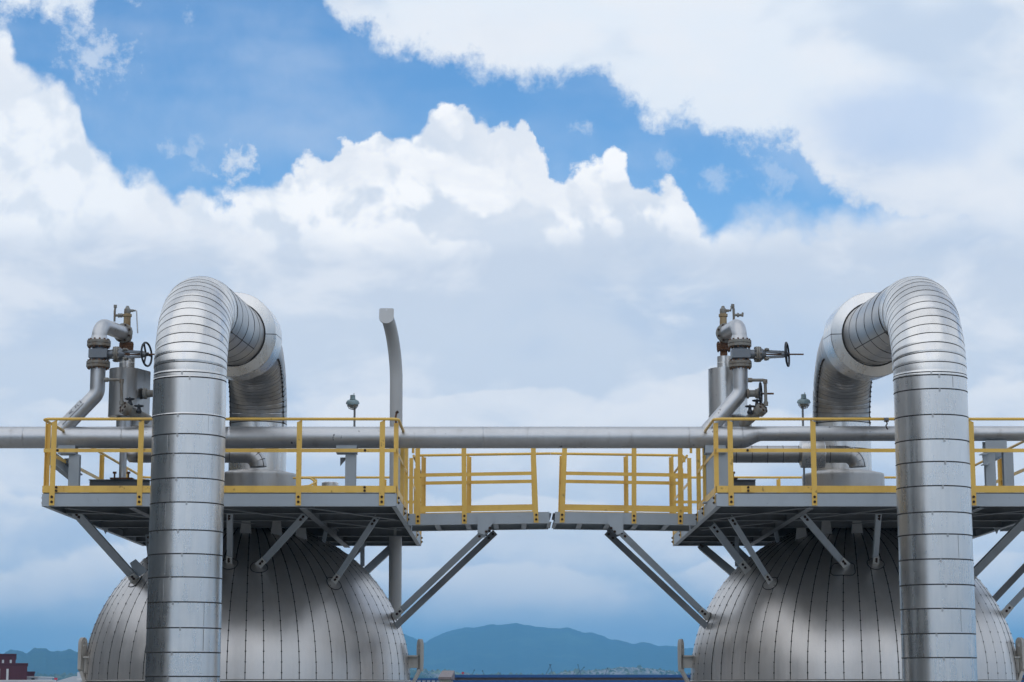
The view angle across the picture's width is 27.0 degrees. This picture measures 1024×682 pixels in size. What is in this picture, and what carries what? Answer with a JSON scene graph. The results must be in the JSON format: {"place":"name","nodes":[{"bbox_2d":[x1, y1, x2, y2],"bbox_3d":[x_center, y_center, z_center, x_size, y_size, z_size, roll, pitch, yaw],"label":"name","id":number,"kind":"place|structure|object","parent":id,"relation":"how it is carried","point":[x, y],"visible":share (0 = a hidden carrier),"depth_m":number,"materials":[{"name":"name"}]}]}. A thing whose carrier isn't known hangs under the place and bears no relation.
{"place":"outdoors","nodes":[
{"label":"outdoors","id":0,"kind":"place"},
{"bbox_2d":[0,654,16,662],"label":"maroon building","id":1,"kind":"structure","parent":0,"point":[7,658],"depth_m":258.93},
{"bbox_2d":[0,663,27,679],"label":"maroon building","id":2,"kind":"structure","parent":0,"point":[13,671],"depth_m":236.84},
{"bbox_2d":[0,680,55,681],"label":"parapet wall","id":3,"kind":"structure","parent":0,"point":[27,680],"depth_m":93.74,"materials":[{"name":"grey concrete"}]},
{"bbox_2d":[27,676,53,679],"bbox_3d":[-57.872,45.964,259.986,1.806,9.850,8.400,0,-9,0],"label":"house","id":4,"kind":"structure","parent":0,"point":[37,678],"depth_m":256.82,"materials":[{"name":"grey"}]},
{"bbox_2d":[4,648,78,674],"bbox_3d":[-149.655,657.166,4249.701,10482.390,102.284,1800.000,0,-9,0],"label":"hill","id":5,"kind":"structure","parent":0,"point":[43,661],"depth_m":3993.71,"materials":[{"name":"blue"}]},
{"bbox_2d":[55,672,81,681],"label":"white roof hall","id":6,"kind":"structure","parent":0,"point":[77,678],"depth_m":80.98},
{"bbox_2d":[410,678,439,681],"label":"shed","id":7,"kind":"structure","parent":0,"point":[427,679],"depth_m":167.91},
{"bbox_2d":[0,0,1023,653],"label":"sky","id":8,"kind":"structure","parent":0,"point":[556,207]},
{"bbox_2d":[404,623,1023,674],"bbox_3d":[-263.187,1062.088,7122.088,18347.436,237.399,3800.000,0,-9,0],"label":"mountain","id":9,"kind":"structure","parent":0,"point":[512,648],"depth_m":6426.35,"materials":[{"name":"blue"}]},
{"bbox_2d":[453,675,1023,681],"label":"warehouse","id":10,"kind":"structure","parent":0,"point":[568,678],"depth_m":148.18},
{"bbox_3d":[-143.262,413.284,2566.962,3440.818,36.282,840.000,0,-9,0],"label":"foothill","id":11,"kind":"structure","parent":0,"visible":0},
{"bbox_2d":[34,665,689,680],"bbox_3d":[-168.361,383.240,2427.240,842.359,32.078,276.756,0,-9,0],"label":"woods","id":12,"kind":"object","parent":11,"relation":"on","point":[71,674],"visible":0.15,"depth_m":2471.57,"materials":[{"name":"green plant"}]},
{"bbox_2d":[421,667,686,677],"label":"town houses","id":13,"kind":"structure","parent":11,"relation":"on","point":[619,671],"depth_m":2421.16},
{"label":"ground","id":14,"kind":"structure","parent":0,"visible":0},
{"bbox_2d":[27,671,34,675],"bbox_3d":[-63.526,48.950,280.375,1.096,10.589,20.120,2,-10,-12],"label":"maroon building","id":15,"kind":"structure","parent":14,"relation":"on","point":[30,673],"depth_m":271.57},
{"bbox_2d":[145,276,295,681],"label":"overhead pipe","id":16,"kind":"object","parent":14,"relation":"on","point":[213,335],"visible":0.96,"depth_m":27.31,"materials":[{"name":"metal"}]},
{"bbox_2d":[127,448,266,467],"bbox_3d":[-4.970,1.814,33.450,2.242,0.347,0.276,0,-9,0],"label":"branch pipe","id":17,"kind":"object","parent":16,"relation":"attached to","point":[255,459],"visible":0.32,"depth_m":33.33,"materials":[{"name":"grey metal"}]},
{"bbox_2d":[77,521,423,681],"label":"domed vessel","id":18,"kind":"object","parent":14,"relation":"on","point":[292,611],"visible":0.73,"depth_m":32.89,"materials":[{"name":"grey metal"}]},
{"bbox_2d":[42,493,420,583],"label":"platform","id":19,"kind":"structure","parent":18,"relation":"on","point":[359,522],"depth_m":32.21,"materials":[{"name":"grey metal"}]},
{"bbox_2d":[50,445,82,485],"bbox_3d":[-6.567,1.973,31.594,0.412,0.860,0.798,-3,-10,18],"label":"pipe support","id":20,"kind":"object","parent":19,"relation":"on","point":[70,471],"visible":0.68,"depth_m":31.58,"materials":[{"name":"grey metal"}]},
{"bbox_2d":[0,426,1023,448],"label":"header pipe","id":21,"kind":"object","parent":20,"relation":"on","point":[24,437],"visible":0.94,"depth_m":31.56,"materials":[{"name":"silver metal"}]},
{"bbox_2d":[57,319,128,428],"bbox_3d":[-6.334,0.581,32.181,0.765,1.790,1.054,-2,-10,11],"label":"discharge pipe","id":22,"kind":"object","parent":21,"relation":"attached to","point":[87,403],"visible":1,"depth_m":31.74,"materials":[{"name":"silver metal"}]},
{"bbox_2d":[88,342,153,366],"bbox_3d":[-5.789,0.199,31.892,1.054,0.385,0.371,0,-9,0],"label":"gate valve","id":23,"kind":"object","parent":22,"relation":"attached to","point":[116,354],"visible":0.98,"depth_m":31.82,"materials":[{"name":"paint"}]},
{"bbox_2d":[104,377,150,423],"bbox_3d":[-5.702,0.878,31.684,0.721,0.673,0.328,4,-10,-25],"label":"drain line","id":24,"kind":"object","parent":22,"relation":"attached to","point":[127,409],"visible":0.98,"depth_m":31.65,"materials":[{"name":"metal"}]},
{"bbox_2d":[701,319,751,428],"bbox_3d":[3.191,0.594,32.154,0.793,1.826,0.995,0,-9,0],"label":"discharge pipe","id":25,"kind":"object","parent":21,"relation":"attached to","point":[733,332],"visible":1,"depth_m":31.74,"materials":[{"name":"silver metal"}]},
{"bbox_2d":[739,378,773,426],"bbox_3d":[3.645,0.933,31.755,0.519,0.747,0.406,0,-9,0],"label":"drain line","id":26,"kind":"object","parent":25,"relation":"attached to","point":[759,409],"visible":0.99,"depth_m":31.67,"materials":[{"name":"metal"}]},
{"bbox_2d":[730,342,803,366],"bbox_3d":[3.824,0.199,31.892,1.085,0.385,0.371,0,-9,0],"label":"gate valve","id":27,"kind":"object","parent":25,"relation":"attached to","point":[758,354],"visible":1,"depth_m":31.82,"materials":[{"name":"paint"}]},
{"bbox_2d":[89,355,152,485],"bbox_3d":[-5.891,1.400,32.675,1.102,2.343,0.633,0,-9,0],"label":"insulated box","id":28,"kind":"object","parent":19,"relation":"on","point":[136,384],"visible":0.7,"depth_m":32.52,"materials":[{"name":"metal"}]},
{"bbox_2d":[113,305,137,355],"bbox_3d":[-5.957,-0.163,32.838,0.399,0.808,0.277,-3,-10,15],"label":"relief valve","id":29,"kind":"object","parent":28,"relation":"on","point":[127,343],"visible":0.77,"depth_m":32.83,"materials":[{"name":"metal"}]},
{"bbox_2d":[41,418,422,542],"bbox_3d":[-4.130,2.378,34.219,5.079,1.246,8.379,0,-9,0],"label":"guard rail","id":30,"kind":"object","parent":19,"relation":"on","point":[298,489],"visible":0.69,"depth_m":30.15,"materials":[{"name":"yellow metal"}]},
{"bbox_2d":[293,477,315,485],"bbox_3d":[-3.291,2.435,33.652,0.394,0.615,0.432,0,-9,0],"label":"hatch hoop","id":31,"kind":"object","parent":19,"relation":"on","point":[313,480],"visible":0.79,"depth_m":33.77,"materials":[{"name":"yellow paint"}]},
{"bbox_2d":[322,481,338,485],"bbox_3d":[-2.953,2.589,34.539,0.272,0.600,0.272,0,-9,0],"label":"vent stub","id":32,"kind":"object","parent":19,"relation":"on","point":[329,483],"visible":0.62,"depth_m":34.47,"materials":[{"name":"metal"}]},
{"bbox_2d":[336,445,357,485],"bbox_3d":[-2.441,1.973,31.630,0.332,0.872,0.260,0,-9,0],"label":"pipe support","id":33,"kind":"object","parent":19,"relation":"on","point":[350,459],"visible":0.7,"depth_m":31.58,"materials":[{"name":"grey metal"}]},
{"bbox_2d":[346,395,358,426],"bbox_3d":[-2.581,1.838,34.361,0.223,2.008,0.220,0,-9,0],"label":"lamp post","id":34,"kind":"object","parent":19,"relation":"on","point":[352,402],"visible":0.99,"depth_m":34.44,"materials":[{"name":"metal"}]},
{"bbox_2d":[379,308,402,618],"bbox_3d":[-2.019,2.486,35.760,0.316,6.045,0.949,-2,-9,10],"label":"davit","id":35,"kind":"object","parent":18,"relation":"on","point":[386,318],"visible":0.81,"depth_m":36.02,"materials":[{"name":"grey paint"}]},
{"bbox_2d":[392,512,550,628],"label":"walkway","id":36,"kind":"structure","parent":18,"relation":"attached to","point":[484,524],"depth_m":33.73,"materials":[{"name":"grey metal"}]},
{"bbox_2d":[412,448,549,523],"bbox_3d":[-0.472,2.332,33.922,2.194,1.276,1.379,0,-9,0],"label":"walkway rail","id":37,"kind":"object","parent":36,"relation":"on","point":[465,507],"visible":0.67,"depth_m":33.30,"materials":[{"name":"yellow metal"}]},
{"bbox_2d":[438,671,454,681],"bbox_3d":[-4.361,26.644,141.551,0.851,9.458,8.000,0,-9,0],"label":"annex","id":38,"kind":"object","parent":14,"relation":"on","point":[446,676],"visible":1,"depth_m":140.13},
{"bbox_2d":[678,521,1023,681],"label":"domed vessel","id":39,"kind":"object","parent":14,"relation":"on","point":[814,610],"visible":0.69,"depth_m":32.88,"materials":[{"name":"grey metal"}]},
{"bbox_2d":[551,512,709,628],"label":"walkway","id":40,"kind":"structure","parent":39,"relation":"attached to","point":[615,525],"depth_m":33.74,"materials":[{"name":"grey metal"}]},
{"bbox_2d":[551,448,691,523],"bbox_3d":[1.726,2.332,33.922,2.194,1.274,1.379,0,-9,0],"label":"walkway rail","id":41,"kind":"object","parent":40,"relation":"on","point":[671,508],"visible":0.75,"depth_m":33.31,"materials":[{"name":"yellow metal"}]},
{"bbox_2d":[673,493,1023,618],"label":"platform","id":42,"kind":"structure","parent":39,"relation":"on","point":[748,521],"depth_m":32.58,"materials":[{"name":"grey metal"}]},
{"bbox_2d":[702,445,727,503],"bbox_3d":[3.042,1.976,31.630,0.428,0.866,0.260,0,-9,0],"label":"pipe support","id":43,"kind":"object","parent":42,"relation":"on","point":[723,467],"visible":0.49,"depth_m":31.57,"materials":[{"name":"grey metal"}]},
{"bbox_2d":[708,355,758,485],"bbox_3d":[3.390,1.401,32.685,0.796,2.343,0.622,3,-10,-18],"label":"cylindrical tank","id":44,"kind":"object","parent":42,"relation":"on","point":[720,382],"visible":0.38,"depth_m":32.49,"materials":[{"name":"metal"}]},
{"bbox_2d":[716,304,743,355],"bbox_3d":[3.355,-0.171,32.827,0.449,0.820,0.296,0,-9,0],"label":"relief valve","id":45,"kind":"object","parent":44,"relation":"on","point":[722,346],"visible":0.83,"depth_m":32.79,"materials":[{"name":"metal"}]},
{"bbox_2d":[797,392,810,485],"bbox_3d":[4.725,1.831,34.362,0.223,2.022,0.220,0,-9,0],"label":"lamp post","id":46,"kind":"object","parent":42,"relation":"on","point":[803,402],"visible":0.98,"depth_m":34.43,"materials":[{"name":"metal"}]},
{"bbox_2d":[671,418,1023,544],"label":"guard rail","id":47,"kind":"object","parent":42,"relation":"on","point":[731,489],"visible":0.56,"depth_m":30.15,"materials":[{"name":"yellow metal"}]},
{"bbox_2d":[884,418,888,429],"bbox_3d":[5.303,1.172,30.161,0.060,0.176,0.061,0,-9,0],"label":"rail clamp","id":48,"kind":"object","parent":47,"relation":"hanging from","point":[886,420],"visible":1,"depth_m":30.14,"materials":[{"name":"metal"}]},
{"bbox_2d":[979,440,1013,485],"bbox_3d":[7.204,1.969,31.803,0.570,0.936,0.700,0,-9,0],"label":"pipe support","id":49,"kind":"object","parent":42,"relation":"on","point":[989,460],"visible":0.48,"depth_m":31.58,"materials":[{"name":"grey metal"}]},
{"bbox_2d":[802,276,977,681],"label":"overhead pipe","id":50,"kind":"object","parent":14,"relation":"on","point":[907,332],"visible":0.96,"depth_m":27.34,"materials":[{"name":"metal"}]},
{"bbox_2d":[733,441,865,467],"bbox_3d":[4.430,1.779,33.456,2.255,0.430,0.430,0,-9,0],"label":"branch pipe","id":51,"kind":"object","parent":50,"relation":"attached to","point":[850,459],"visible":0.81,"depth_m":33.33,"materials":[{"name":"grey metal"}]}
]}

